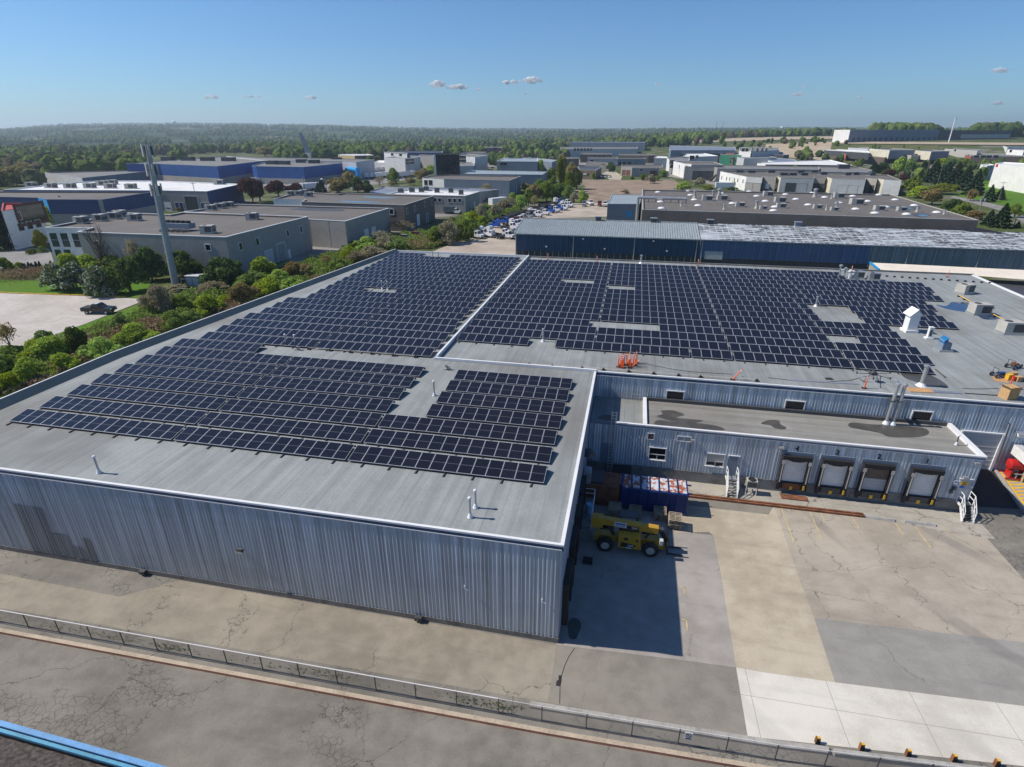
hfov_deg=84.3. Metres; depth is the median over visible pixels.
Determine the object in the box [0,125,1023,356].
ground
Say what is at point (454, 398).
solar panel
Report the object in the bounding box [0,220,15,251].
conifer tree
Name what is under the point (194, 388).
solar panel
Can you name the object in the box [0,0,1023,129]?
sky
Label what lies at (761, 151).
building
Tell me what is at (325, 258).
sparse tree
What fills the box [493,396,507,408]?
solar panel
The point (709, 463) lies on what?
window
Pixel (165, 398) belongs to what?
solar panel
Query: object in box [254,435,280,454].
solar panel
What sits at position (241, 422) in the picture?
solar panel
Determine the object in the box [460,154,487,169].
building
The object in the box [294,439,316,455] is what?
solar panel
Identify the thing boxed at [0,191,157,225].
building
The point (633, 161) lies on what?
building
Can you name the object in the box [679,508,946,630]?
yard marking
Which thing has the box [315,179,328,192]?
conifer tree
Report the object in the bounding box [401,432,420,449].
solar panel
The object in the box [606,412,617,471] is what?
ladder
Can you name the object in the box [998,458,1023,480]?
red tank
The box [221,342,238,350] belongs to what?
solar panel
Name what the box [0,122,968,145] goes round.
woods
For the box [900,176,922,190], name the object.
leafy tree
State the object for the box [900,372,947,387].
puddle
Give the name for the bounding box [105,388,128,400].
solar panel
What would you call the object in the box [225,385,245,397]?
solar panel
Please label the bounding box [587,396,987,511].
loading dock building
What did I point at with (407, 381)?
solar panel
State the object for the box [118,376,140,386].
solar panel
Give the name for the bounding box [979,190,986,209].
utility pole
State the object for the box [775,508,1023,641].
yard
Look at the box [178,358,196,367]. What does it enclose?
solar panel
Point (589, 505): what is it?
plastic barrel
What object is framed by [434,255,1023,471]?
warehouse wing
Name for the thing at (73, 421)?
solar panel
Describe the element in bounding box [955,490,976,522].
steel stairs
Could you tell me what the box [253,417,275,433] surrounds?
solar panel
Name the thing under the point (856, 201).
rooftop unit
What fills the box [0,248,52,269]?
driveway
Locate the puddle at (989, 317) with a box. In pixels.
[979,315,998,319]
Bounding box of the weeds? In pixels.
[44,622,521,713]
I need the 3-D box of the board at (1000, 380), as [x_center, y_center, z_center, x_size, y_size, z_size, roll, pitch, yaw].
[47.877,-0.376,55.445,1.157,0.030,1.301,13,27,27]
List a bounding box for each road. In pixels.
[0,506,1023,766]
[951,196,1023,221]
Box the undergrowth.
[0,196,522,397]
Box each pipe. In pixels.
[92,455,101,473]
[432,380,435,395]
[467,496,472,518]
[473,489,478,508]
[541,328,544,341]
[601,390,640,398]
[882,382,900,424]
[889,383,907,425]
[915,364,930,387]
[957,295,1002,318]
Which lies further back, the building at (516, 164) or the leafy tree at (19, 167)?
the building at (516, 164)
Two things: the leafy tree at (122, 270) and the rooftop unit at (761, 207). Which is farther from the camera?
the rooftop unit at (761, 207)
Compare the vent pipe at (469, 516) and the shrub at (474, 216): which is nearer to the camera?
the vent pipe at (469, 516)
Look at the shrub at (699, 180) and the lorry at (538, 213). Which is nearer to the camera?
the lorry at (538, 213)
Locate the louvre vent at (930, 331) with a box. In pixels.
[923,326,934,339]
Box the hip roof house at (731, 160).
[719,153,735,164]
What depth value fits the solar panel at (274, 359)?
59.72 m
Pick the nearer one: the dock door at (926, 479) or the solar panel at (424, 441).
the solar panel at (424, 441)
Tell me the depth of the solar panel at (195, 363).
58.70 m
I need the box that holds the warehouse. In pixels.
[0,249,595,642]
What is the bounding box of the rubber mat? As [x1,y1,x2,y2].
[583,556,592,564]
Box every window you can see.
[12,200,49,226]
[16,222,24,231]
[26,221,33,229]
[49,233,60,246]
[54,249,61,256]
[59,233,71,246]
[63,249,71,253]
[71,233,80,246]
[204,244,211,250]
[238,242,242,250]
[647,433,654,439]
[647,447,666,461]
[666,390,684,399]
[676,435,691,442]
[705,452,724,467]
[784,399,805,409]
[910,410,933,420]
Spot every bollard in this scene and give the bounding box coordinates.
[814,736,820,744]
[858,742,865,750]
[904,748,911,756]
[950,753,957,762]
[992,758,1001,766]
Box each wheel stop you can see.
[865,514,894,521]
[903,519,935,526]
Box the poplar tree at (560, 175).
[555,156,566,185]
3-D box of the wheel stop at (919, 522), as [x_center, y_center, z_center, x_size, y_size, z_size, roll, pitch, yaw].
[34.248,11.677,47.489,2.314,0.180,0.420,6,25,12]
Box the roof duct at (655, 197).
[635,196,686,220]
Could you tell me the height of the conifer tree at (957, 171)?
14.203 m
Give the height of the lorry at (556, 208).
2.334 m
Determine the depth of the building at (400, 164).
437.35 m
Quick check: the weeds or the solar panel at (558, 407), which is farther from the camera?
the solar panel at (558, 407)
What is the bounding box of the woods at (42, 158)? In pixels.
[0,121,1023,185]
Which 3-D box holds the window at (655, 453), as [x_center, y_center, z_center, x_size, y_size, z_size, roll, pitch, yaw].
[13.576,6.593,52.823,1.680,1.360,0.190,5,24,11]
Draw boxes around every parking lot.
[0,293,137,345]
[574,180,686,201]
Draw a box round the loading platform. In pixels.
[579,488,595,541]
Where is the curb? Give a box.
[0,628,773,766]
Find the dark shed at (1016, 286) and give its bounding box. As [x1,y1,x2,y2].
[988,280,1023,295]
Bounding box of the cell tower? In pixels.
[140,136,178,284]
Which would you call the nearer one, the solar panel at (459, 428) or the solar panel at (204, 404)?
the solar panel at (459, 428)
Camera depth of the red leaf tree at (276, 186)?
284.40 m
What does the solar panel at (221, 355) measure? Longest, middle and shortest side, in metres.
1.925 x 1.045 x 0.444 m
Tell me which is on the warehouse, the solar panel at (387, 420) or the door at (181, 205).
the solar panel at (387, 420)
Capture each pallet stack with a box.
[607,501,621,517]
[629,504,641,518]
[653,505,666,521]
[667,511,681,529]
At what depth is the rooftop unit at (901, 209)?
172.90 m
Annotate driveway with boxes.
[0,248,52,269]
[277,228,422,267]
[435,213,460,217]
[602,171,621,179]
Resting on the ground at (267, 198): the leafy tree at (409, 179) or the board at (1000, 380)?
the leafy tree at (409, 179)
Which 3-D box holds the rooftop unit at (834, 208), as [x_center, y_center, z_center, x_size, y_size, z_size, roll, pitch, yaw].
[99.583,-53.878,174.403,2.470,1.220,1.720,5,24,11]
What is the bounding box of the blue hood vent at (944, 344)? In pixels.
[933,335,953,351]
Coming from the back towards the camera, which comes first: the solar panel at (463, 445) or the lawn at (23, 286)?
the lawn at (23, 286)
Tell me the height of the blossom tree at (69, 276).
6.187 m
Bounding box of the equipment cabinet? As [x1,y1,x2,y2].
[184,273,204,286]
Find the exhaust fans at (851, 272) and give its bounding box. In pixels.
[838,264,854,279]
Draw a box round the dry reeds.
[0,234,456,397]
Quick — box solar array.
[199,252,958,377]
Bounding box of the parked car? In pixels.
[398,234,411,237]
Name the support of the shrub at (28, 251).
on the ground at (267, 198)
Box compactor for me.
[586,469,620,505]
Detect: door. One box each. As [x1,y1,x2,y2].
[178,202,184,210]
[184,196,199,210]
[264,249,274,263]
[275,241,287,261]
[364,229,368,235]
[371,226,375,236]
[417,214,419,225]
[600,443,611,461]
[626,211,631,217]
[650,170,656,175]
[692,171,700,179]
[699,171,707,179]
[704,251,722,259]
[706,171,713,179]
[726,455,740,475]
[744,182,752,190]
[752,183,760,191]
[775,446,814,491]
[784,183,796,191]
[795,183,806,191]
[812,183,818,190]
[814,450,855,495]
[817,183,824,191]
[836,185,847,192]
[846,185,857,193]
[854,454,897,500]
[868,185,874,193]
[888,186,899,194]
[900,459,946,505]
[953,478,973,499]
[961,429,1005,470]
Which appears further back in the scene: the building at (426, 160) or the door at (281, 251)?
the building at (426, 160)
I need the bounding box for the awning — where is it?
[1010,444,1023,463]
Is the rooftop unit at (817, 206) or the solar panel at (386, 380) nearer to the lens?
the solar panel at (386, 380)
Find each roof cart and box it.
[989,367,1005,377]
[1004,359,1022,369]
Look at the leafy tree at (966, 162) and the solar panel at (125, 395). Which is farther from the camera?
the leafy tree at (966, 162)
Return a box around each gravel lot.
[434,241,514,254]
[469,202,607,240]
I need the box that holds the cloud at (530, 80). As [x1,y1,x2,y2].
[519,76,540,83]
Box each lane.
[0,550,177,596]
[0,574,556,701]
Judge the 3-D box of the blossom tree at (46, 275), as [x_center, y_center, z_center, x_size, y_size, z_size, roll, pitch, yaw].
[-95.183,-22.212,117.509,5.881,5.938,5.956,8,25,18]
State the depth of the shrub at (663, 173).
411.31 m
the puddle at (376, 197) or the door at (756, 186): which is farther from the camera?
the door at (756, 186)
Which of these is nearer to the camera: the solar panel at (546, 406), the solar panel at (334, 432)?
the solar panel at (334, 432)
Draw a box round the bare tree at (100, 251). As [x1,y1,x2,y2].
[82,224,108,264]
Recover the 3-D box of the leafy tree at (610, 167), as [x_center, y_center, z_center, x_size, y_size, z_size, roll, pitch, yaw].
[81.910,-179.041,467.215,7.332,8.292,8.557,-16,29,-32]
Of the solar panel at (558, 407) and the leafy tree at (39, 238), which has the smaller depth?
the solar panel at (558, 407)
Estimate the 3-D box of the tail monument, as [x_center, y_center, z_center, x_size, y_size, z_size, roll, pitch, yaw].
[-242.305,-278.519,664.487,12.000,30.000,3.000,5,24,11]
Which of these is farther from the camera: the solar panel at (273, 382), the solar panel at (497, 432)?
the solar panel at (273, 382)
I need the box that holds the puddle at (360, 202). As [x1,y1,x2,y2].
[339,201,381,202]
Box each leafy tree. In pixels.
[0,167,14,185]
[2,170,22,185]
[3,161,34,181]
[31,229,48,247]
[45,206,52,222]
[103,257,149,291]
[129,246,168,280]
[162,249,203,280]
[198,256,244,284]
[256,146,272,156]
[325,177,350,192]
[342,171,353,179]
[349,176,362,191]
[362,180,373,192]
[386,168,399,180]
[405,177,415,183]
[413,169,427,178]
[424,165,433,173]
[514,194,527,207]
[521,183,529,190]
[524,189,535,206]
[528,183,539,198]
[535,179,544,185]
[538,159,544,170]
[538,180,555,200]
[547,167,556,179]
[549,177,556,183]
[551,182,564,198]
[561,171,576,187]
[561,185,573,198]
[566,162,577,175]
[572,174,580,189]
[577,168,582,184]
[606,162,615,171]
[852,161,863,165]
[874,162,890,171]
[892,156,907,176]
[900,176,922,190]
[905,186,928,197]
[906,158,920,171]
[919,188,942,204]
[928,183,958,191]
[939,199,964,210]
[940,158,947,162]
[950,202,972,214]
[955,158,971,166]
[965,189,979,199]
[965,210,986,218]
[1010,203,1023,216]
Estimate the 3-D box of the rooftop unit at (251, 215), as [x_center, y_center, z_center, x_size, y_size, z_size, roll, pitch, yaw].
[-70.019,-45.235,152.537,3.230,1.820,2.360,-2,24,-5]
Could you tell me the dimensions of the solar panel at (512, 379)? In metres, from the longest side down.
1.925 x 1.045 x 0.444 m
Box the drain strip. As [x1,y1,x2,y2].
[0,622,834,766]
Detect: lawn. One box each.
[0,279,150,297]
[58,302,147,334]
[954,179,1023,210]
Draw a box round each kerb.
[0,292,125,296]
[994,469,1023,512]
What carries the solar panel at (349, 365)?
on the warehouse
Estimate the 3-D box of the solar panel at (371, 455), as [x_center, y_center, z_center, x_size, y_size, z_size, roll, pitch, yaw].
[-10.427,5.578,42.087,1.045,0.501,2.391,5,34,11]
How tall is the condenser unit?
1.520 m
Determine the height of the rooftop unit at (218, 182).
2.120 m
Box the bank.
[829,144,938,164]
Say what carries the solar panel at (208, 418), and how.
on the warehouse
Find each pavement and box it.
[687,481,994,538]
[998,470,1023,505]
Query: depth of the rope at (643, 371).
56.95 m
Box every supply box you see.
[1005,373,1013,379]
[1016,375,1023,381]
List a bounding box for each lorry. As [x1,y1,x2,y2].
[443,206,460,213]
[471,230,483,238]
[477,227,487,236]
[484,225,498,234]
[486,230,503,238]
[489,219,507,227]
[494,214,512,219]
[495,231,514,238]
[499,228,507,234]
[500,222,517,228]
[501,217,508,223]
[503,218,518,225]
[526,212,533,217]
[532,210,542,216]
[540,209,549,214]
[547,206,560,211]
[548,207,554,212]
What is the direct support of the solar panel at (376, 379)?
on the warehouse
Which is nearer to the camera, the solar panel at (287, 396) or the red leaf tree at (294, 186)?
the solar panel at (287, 396)
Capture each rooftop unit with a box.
[24,182,37,186]
[43,183,58,187]
[62,183,77,187]
[72,216,90,223]
[82,183,96,187]
[91,213,108,220]
[95,180,107,185]
[103,183,117,187]
[105,211,122,218]
[108,179,118,183]
[111,210,126,216]
[124,183,137,188]
[126,213,142,220]
[160,157,175,160]
[180,157,195,160]
[199,157,214,160]
[199,224,216,233]
[204,204,216,210]
[213,179,223,184]
[213,203,226,208]
[221,157,235,160]
[222,201,234,206]
[245,212,259,219]
[265,160,277,164]
[278,161,290,164]
[285,190,293,195]
[293,190,302,195]
[295,159,307,162]
[304,192,312,196]
[308,160,319,163]
[398,188,403,192]
[434,188,439,192]
[701,195,713,200]
[716,195,727,200]
[735,202,745,206]
[759,205,767,209]
[762,191,773,195]
[773,197,786,202]
[776,203,786,207]
[812,204,823,208]
[829,207,839,210]
[833,193,845,197]
[836,164,850,168]
[848,198,864,204]
[850,270,865,279]
[866,172,875,175]
[866,272,880,280]
[872,205,885,210]
[895,206,907,211]
[953,282,975,294]
[965,302,994,315]
[994,319,1023,335]
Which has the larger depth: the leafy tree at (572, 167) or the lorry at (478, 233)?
the leafy tree at (572, 167)
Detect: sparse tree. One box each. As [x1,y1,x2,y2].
[0,321,19,344]
[124,239,137,256]
[319,255,332,264]
[371,230,392,239]
[372,176,384,185]
[389,220,415,231]
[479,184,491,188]
[505,196,517,207]
[530,195,537,205]
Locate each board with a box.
[780,493,807,501]
[791,379,859,384]
[906,387,934,392]
[932,390,962,393]
[992,376,1008,382]
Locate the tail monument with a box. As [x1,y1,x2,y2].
[299,133,311,157]
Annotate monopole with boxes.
[948,117,956,141]
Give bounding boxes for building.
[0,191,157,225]
[0,720,166,766]
[1,200,49,249]
[3,180,244,210]
[44,170,150,182]
[44,212,312,274]
[126,156,265,182]
[184,204,390,248]
[227,156,374,178]
[252,162,343,184]
[273,193,434,230]
[338,154,373,158]
[370,186,397,193]
[374,160,384,171]
[384,152,406,157]
[384,155,420,173]
[385,186,498,204]
[387,189,479,213]
[388,151,441,155]
[419,155,433,167]
[422,175,520,196]
[434,154,459,174]
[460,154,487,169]
[460,162,473,174]
[461,152,508,154]
[464,170,546,184]
[485,147,500,152]
[497,158,537,170]
[529,157,556,170]
[560,147,636,157]
[563,157,578,166]
[570,142,644,150]
[578,166,601,178]
[580,153,611,162]
[585,161,608,171]
[587,157,616,165]
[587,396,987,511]
[607,194,641,220]
[617,158,645,165]
[619,153,657,162]
[621,164,662,176]
[640,189,978,238]
[653,156,666,166]
[666,157,689,173]
[668,145,735,156]
[672,161,722,177]
[682,152,738,162]
[683,153,717,162]
[683,165,818,181]
[719,154,741,164]
[719,171,901,195]
[736,155,776,164]
[739,147,750,156]
[751,153,788,158]
[752,147,779,156]
[757,160,852,166]
[768,158,795,161]
[819,167,871,173]
[823,149,868,159]
[832,130,939,142]
[848,147,868,150]
[855,155,889,163]
[869,148,914,158]
[869,262,1023,278]
[906,153,922,161]
[914,150,948,159]
[937,130,1011,139]
[944,148,979,157]
[964,153,1023,162]
[979,164,994,179]
[988,162,1023,192]
[1003,146,1023,152]
[1006,149,1023,155]
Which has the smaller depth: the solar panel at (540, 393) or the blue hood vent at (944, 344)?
the solar panel at (540, 393)
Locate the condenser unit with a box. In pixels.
[745,477,757,495]
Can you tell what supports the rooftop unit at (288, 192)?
on the building at (418, 210)
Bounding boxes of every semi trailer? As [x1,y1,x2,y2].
[301,182,316,188]
[363,172,374,178]
[373,171,387,177]
[399,171,406,176]
[488,197,506,204]
[715,182,734,189]
[763,183,777,188]
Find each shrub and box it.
[0,257,5,267]
[0,354,7,373]
[0,354,15,371]
[0,372,22,394]
[3,260,15,269]
[8,356,45,379]
[13,262,20,268]
[16,339,41,357]
[25,249,33,253]
[26,335,73,360]
[31,330,53,339]
[36,246,46,252]
[46,352,82,373]
[56,253,86,268]
[56,359,76,371]
[64,326,88,353]
[74,345,88,354]
[77,253,100,268]
[77,336,123,360]
[99,254,117,270]
[107,313,128,328]
[109,337,131,346]
[110,322,152,344]
[137,283,175,312]
[142,331,160,339]
[157,310,188,331]
[163,283,186,291]
[168,294,192,310]
[181,310,203,323]
[193,293,225,315]
[195,280,229,293]
[217,294,229,301]
[225,282,260,303]
[231,274,254,286]
[245,270,264,282]
[249,256,276,274]
[251,277,279,294]
[267,269,288,280]
[276,275,302,289]
[281,261,300,275]
[298,263,313,276]
[310,273,323,278]
[326,262,338,269]
[335,258,345,266]
[339,246,352,258]
[345,250,369,262]
[353,236,378,248]
[359,245,387,260]
[375,235,396,247]
[387,239,409,250]
[410,231,422,234]
[426,227,445,244]
[430,228,440,242]
[438,220,459,244]
[456,218,473,240]
[459,218,480,231]
[467,211,480,220]
[475,203,487,217]
[478,216,487,225]
[488,204,501,215]
[496,198,512,212]
[509,192,516,199]
[569,192,578,203]
[577,190,588,202]
[639,173,647,179]
[645,174,655,182]
[659,170,668,176]
[675,182,687,189]
[692,177,705,185]
[702,185,714,189]
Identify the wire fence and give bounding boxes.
[0,610,958,766]
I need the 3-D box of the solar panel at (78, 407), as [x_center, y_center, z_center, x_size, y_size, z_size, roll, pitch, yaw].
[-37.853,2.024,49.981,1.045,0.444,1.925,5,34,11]
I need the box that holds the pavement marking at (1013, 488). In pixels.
[1000,472,1023,504]
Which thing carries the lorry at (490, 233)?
on the gravel lot at (579, 210)
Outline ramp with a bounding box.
[969,469,1018,508]
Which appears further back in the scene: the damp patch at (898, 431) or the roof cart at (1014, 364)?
the roof cart at (1014, 364)
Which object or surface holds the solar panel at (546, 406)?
on the warehouse
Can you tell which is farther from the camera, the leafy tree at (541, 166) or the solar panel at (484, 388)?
the leafy tree at (541, 166)
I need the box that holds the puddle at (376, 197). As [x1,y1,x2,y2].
[364,196,392,197]
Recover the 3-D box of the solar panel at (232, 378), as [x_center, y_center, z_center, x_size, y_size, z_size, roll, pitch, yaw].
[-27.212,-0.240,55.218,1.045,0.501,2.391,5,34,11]
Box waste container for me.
[620,472,692,515]
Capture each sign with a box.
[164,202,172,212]
[684,732,692,740]
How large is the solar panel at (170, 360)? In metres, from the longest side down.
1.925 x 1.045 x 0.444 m
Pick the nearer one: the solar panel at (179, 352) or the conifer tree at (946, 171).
the solar panel at (179, 352)
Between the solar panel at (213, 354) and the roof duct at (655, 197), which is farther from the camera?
the roof duct at (655, 197)
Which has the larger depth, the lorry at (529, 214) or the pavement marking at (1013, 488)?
the lorry at (529, 214)
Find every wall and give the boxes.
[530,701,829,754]
[833,748,984,766]
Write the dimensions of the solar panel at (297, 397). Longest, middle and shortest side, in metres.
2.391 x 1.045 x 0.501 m
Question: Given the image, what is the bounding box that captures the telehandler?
[591,509,682,556]
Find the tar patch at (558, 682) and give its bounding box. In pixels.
[556,675,561,685]
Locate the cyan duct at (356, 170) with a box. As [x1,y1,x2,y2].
[345,166,360,177]
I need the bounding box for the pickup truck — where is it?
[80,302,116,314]
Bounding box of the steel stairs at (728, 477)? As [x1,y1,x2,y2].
[725,466,738,497]
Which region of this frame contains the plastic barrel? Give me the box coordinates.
[586,502,593,514]
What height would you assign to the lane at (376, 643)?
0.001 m
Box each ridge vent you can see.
[650,217,656,222]
[707,219,713,223]
[794,221,802,226]
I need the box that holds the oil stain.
[568,618,580,638]
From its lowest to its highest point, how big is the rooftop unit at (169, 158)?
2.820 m
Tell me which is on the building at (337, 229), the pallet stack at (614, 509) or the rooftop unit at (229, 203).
the rooftop unit at (229, 203)
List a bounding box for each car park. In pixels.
[263,177,407,192]
[666,170,812,191]
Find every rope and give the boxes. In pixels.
[530,363,745,378]
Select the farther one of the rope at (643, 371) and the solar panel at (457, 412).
the rope at (643, 371)
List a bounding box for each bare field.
[692,136,832,142]
[766,142,831,159]
[840,142,1023,144]
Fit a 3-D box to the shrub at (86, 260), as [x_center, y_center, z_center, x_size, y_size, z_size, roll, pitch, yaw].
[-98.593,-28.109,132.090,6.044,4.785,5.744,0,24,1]
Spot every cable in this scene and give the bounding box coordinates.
[640,363,724,373]
[962,388,997,395]
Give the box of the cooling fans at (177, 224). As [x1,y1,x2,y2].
[159,220,195,231]
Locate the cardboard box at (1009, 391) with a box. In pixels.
[998,384,1023,399]
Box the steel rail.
[688,493,864,517]
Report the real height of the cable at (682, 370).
0.038 m
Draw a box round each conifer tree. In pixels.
[0,208,7,246]
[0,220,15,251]
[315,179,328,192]
[869,162,881,172]
[911,160,932,176]
[922,159,943,182]
[931,161,954,184]
[941,162,963,183]
[953,165,973,190]
[960,169,985,195]
[979,209,994,224]
[982,184,997,201]
[986,203,1014,228]
[994,186,1006,199]
[1013,221,1021,227]
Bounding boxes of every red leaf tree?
[237,177,263,203]
[256,180,264,201]
[264,180,287,196]
[286,182,302,190]
[359,185,369,191]
[882,169,895,175]
[899,174,909,181]
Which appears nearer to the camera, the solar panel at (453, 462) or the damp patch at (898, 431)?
the solar panel at (453, 462)
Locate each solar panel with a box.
[6,409,36,425]
[19,410,45,423]
[26,411,56,427]
[38,396,64,409]
[40,412,66,426]
[47,413,77,429]
[49,397,73,409]
[58,398,83,411]
[61,414,87,428]
[67,384,89,396]
[68,415,98,432]
[69,399,93,411]
[76,385,99,396]
[79,400,103,413]
[82,416,108,430]
[86,386,108,398]
[89,401,113,414]
[90,418,118,435]
[91,373,112,384]
[95,387,118,398]
[99,402,123,415]
[100,374,121,385]
[104,419,129,433]
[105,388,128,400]
[109,375,129,386]
[110,403,133,416]
[112,420,140,437]
[113,363,133,373]
[115,389,138,400]
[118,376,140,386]
[119,404,143,418]
[122,364,142,374]
[125,390,147,402]
[126,421,151,436]
[127,377,149,387]
[130,405,154,418]
[131,365,151,375]
[134,390,157,402]
[134,422,162,440]
[135,354,153,363]
[137,377,158,388]
[140,366,160,376]
[141,406,164,420]
[143,355,161,364]
[144,391,167,404]
[146,378,167,389]
[148,424,173,438]
[149,366,169,376]
[152,356,171,365]
[152,407,175,420]
[154,346,172,354]
[154,392,177,404]
[156,379,176,390]
[157,425,185,442]
[158,367,178,377]
[160,356,179,366]
[162,347,180,355]
[162,408,186,423]
[165,380,186,391]
[165,393,187,406]
[167,368,186,378]
[169,357,187,366]
[171,347,188,356]
[172,338,188,346]
[173,409,196,423]
[173,426,198,441]
[175,381,195,392]
[175,394,197,407]
[177,369,196,379]
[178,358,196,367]
[179,348,197,356]
[180,339,197,347]
[183,427,209,445]
[184,410,208,425]
[185,382,205,393]
[185,395,207,408]
[186,370,205,380]
[187,359,205,368]
[188,339,205,347]
[188,349,205,357]
[195,370,214,381]
[195,383,215,394]
[196,340,213,348]
[196,349,213,358]
[196,359,214,369]
[196,396,217,409]
[196,429,220,444]
[197,412,219,425]
[204,383,225,395]
[205,341,221,349]
[205,350,222,359]
[205,360,222,370]
[205,371,223,382]
[206,397,228,410]
[206,430,232,448]
[208,413,230,427]
[213,341,229,349]
[213,351,230,359]
[214,361,232,370]
[214,372,232,382]
[214,384,235,396]
[218,399,240,411]
[219,414,242,428]
[220,431,244,447]
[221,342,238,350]
[222,351,238,360]
[223,362,241,371]
[223,373,242,383]
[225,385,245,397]
[229,342,245,351]
[229,400,250,413]
[230,352,247,361]
[230,432,255,451]
[231,415,253,430]
[232,362,249,372]
[233,374,252,384]
[236,386,256,398]
[238,343,253,351]
[239,353,256,362]
[240,401,260,413]
[241,363,258,373]
[242,416,264,430]
[243,374,262,385]
[244,434,268,450]
[246,344,264,352]
[247,387,266,399]
[248,353,264,362]
[250,364,268,374]
[251,402,271,415]
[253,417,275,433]
[254,375,273,386]
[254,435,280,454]
[257,354,273,363]
[257,388,276,400]
[260,365,278,374]
[261,403,282,416]
[264,376,282,387]
[265,419,286,433]
[266,355,283,364]
[267,389,287,401]
[269,436,291,452]
[271,365,288,375]
[272,404,292,417]
[274,377,292,388]
[275,355,292,365]
[277,420,298,435]
[278,390,297,402]
[279,438,304,457]
[280,366,297,376]
[284,378,302,389]
[284,405,303,418]
[286,356,302,365]
[288,391,307,403]
[288,421,310,435]
[290,367,306,377]
[294,379,311,390]
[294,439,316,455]
[295,357,310,366]
[295,406,314,420]
[299,368,316,378]
[299,392,318,404]
[300,422,321,438]
[304,358,320,367]
[304,380,321,391]
[305,440,329,460]
[306,407,326,420]
[309,369,326,379]
[310,393,328,405]
[312,423,333,438]
[313,358,329,368]
[314,381,332,392]
[317,408,337,422]
[319,369,335,380]
[319,442,341,458]
[320,394,339,406]
[323,359,338,369]
[324,424,345,440]
[325,382,342,393]
[328,370,345,380]
[329,409,348,423]
[331,395,349,407]
[331,443,355,463]
[332,360,347,369]
[335,382,352,394]
[336,426,357,441]
[338,371,354,381]
[340,410,359,424]
[341,361,357,370]
[342,396,360,408]
[345,383,362,395]
[348,372,364,382]
[348,445,369,462]
[349,427,370,443]
[351,361,366,371]
[352,411,371,425]
[353,397,371,410]
[356,384,373,396]
[358,373,374,383]
[360,362,375,372]
[360,446,382,466]
[364,398,382,411]
[364,412,384,427]
[364,428,383,444]
[366,385,383,397]
[368,373,384,384]
[370,363,385,373]
[374,448,395,465]
[375,399,394,412]
[376,430,396,446]
[377,386,393,398]
[378,374,394,385]
[378,414,396,428]
[380,364,395,373]
[387,449,408,470]
[388,387,405,399]
[389,364,404,374]
[389,375,404,386]
[389,431,408,447]
[390,415,408,429]
[399,365,414,375]
[399,376,416,387]
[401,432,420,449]
[401,451,421,468]
[402,416,420,430]
[409,366,425,376]
[414,417,432,432]
[414,434,433,449]
[414,452,435,473]
[426,404,442,417]
[426,418,444,433]
[427,435,446,452]
[429,453,448,471]
[436,391,451,403]
[437,405,454,418]
[438,420,456,434]
[440,436,459,452]
[442,455,462,476]
[445,380,459,391]
[447,392,462,404]
[449,406,465,419]
[451,421,468,435]
[453,369,467,380]
[454,438,472,455]
[456,381,470,392]
[457,456,476,474]
[458,393,473,405]
[461,407,477,420]
[463,422,480,437]
[464,370,477,381]
[467,382,481,393]
[467,439,485,455]
[470,394,485,406]
[471,458,490,479]
[473,408,489,421]
[474,371,487,381]
[476,423,493,438]
[477,382,491,394]
[480,440,498,458]
[481,395,496,407]
[484,372,498,382]
[485,409,501,422]
[485,460,504,478]
[488,383,502,395]
[489,424,505,440]
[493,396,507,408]
[494,442,511,458]
[495,373,508,383]
[497,410,513,424]
[499,384,513,396]
[500,461,518,483]
[502,426,518,441]
[504,397,519,410]
[506,374,518,384]
[508,443,525,461]
[510,411,525,425]
[511,385,524,397]
[514,463,532,481]
[515,427,531,442]
[516,374,529,385]
[516,398,530,411]
[522,386,535,398]
[522,412,537,426]
[522,444,538,461]
[527,375,540,386]
[528,399,542,412]
[528,428,543,443]
[529,464,547,486]
[533,387,546,399]
[534,413,549,427]
[536,446,552,464]
[538,376,550,387]
[540,400,553,413]
[541,429,557,445]
[544,388,557,400]
[547,415,562,429]
[549,377,561,388]
[552,401,565,414]
[556,389,569,401]
[560,378,572,389]
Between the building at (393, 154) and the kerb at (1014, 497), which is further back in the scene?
the building at (393, 154)
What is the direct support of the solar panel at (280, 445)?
on the warehouse
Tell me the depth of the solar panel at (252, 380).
54.74 m
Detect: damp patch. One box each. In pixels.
[292,208,343,210]
[598,415,613,420]
[654,420,724,429]
[657,410,702,422]
[761,420,785,428]
[848,422,928,437]
[890,206,920,209]
[911,213,929,216]
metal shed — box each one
[514,218,700,261]
[697,223,1023,269]
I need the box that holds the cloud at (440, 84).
[429,80,445,87]
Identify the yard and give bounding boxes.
[547,645,747,735]
[557,474,735,666]
[674,505,834,681]
[687,498,772,514]
[736,668,1023,765]
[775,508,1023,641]
[815,618,1023,705]
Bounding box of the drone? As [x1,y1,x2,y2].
[854,365,892,382]
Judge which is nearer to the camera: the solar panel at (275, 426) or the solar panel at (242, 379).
the solar panel at (275, 426)
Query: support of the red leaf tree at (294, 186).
on the ground at (267, 198)
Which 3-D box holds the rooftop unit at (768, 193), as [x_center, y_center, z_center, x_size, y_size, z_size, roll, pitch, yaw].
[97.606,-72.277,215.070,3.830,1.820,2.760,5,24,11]
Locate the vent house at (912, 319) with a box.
[900,306,923,332]
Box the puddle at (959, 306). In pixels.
[937,302,968,311]
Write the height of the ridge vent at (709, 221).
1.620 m
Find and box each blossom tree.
[36,262,75,289]
[54,261,86,289]
[80,265,118,296]
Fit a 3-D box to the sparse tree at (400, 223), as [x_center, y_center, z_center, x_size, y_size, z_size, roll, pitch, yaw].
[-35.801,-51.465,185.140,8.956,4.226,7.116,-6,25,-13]
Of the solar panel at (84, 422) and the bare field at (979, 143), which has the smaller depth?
the solar panel at (84, 422)

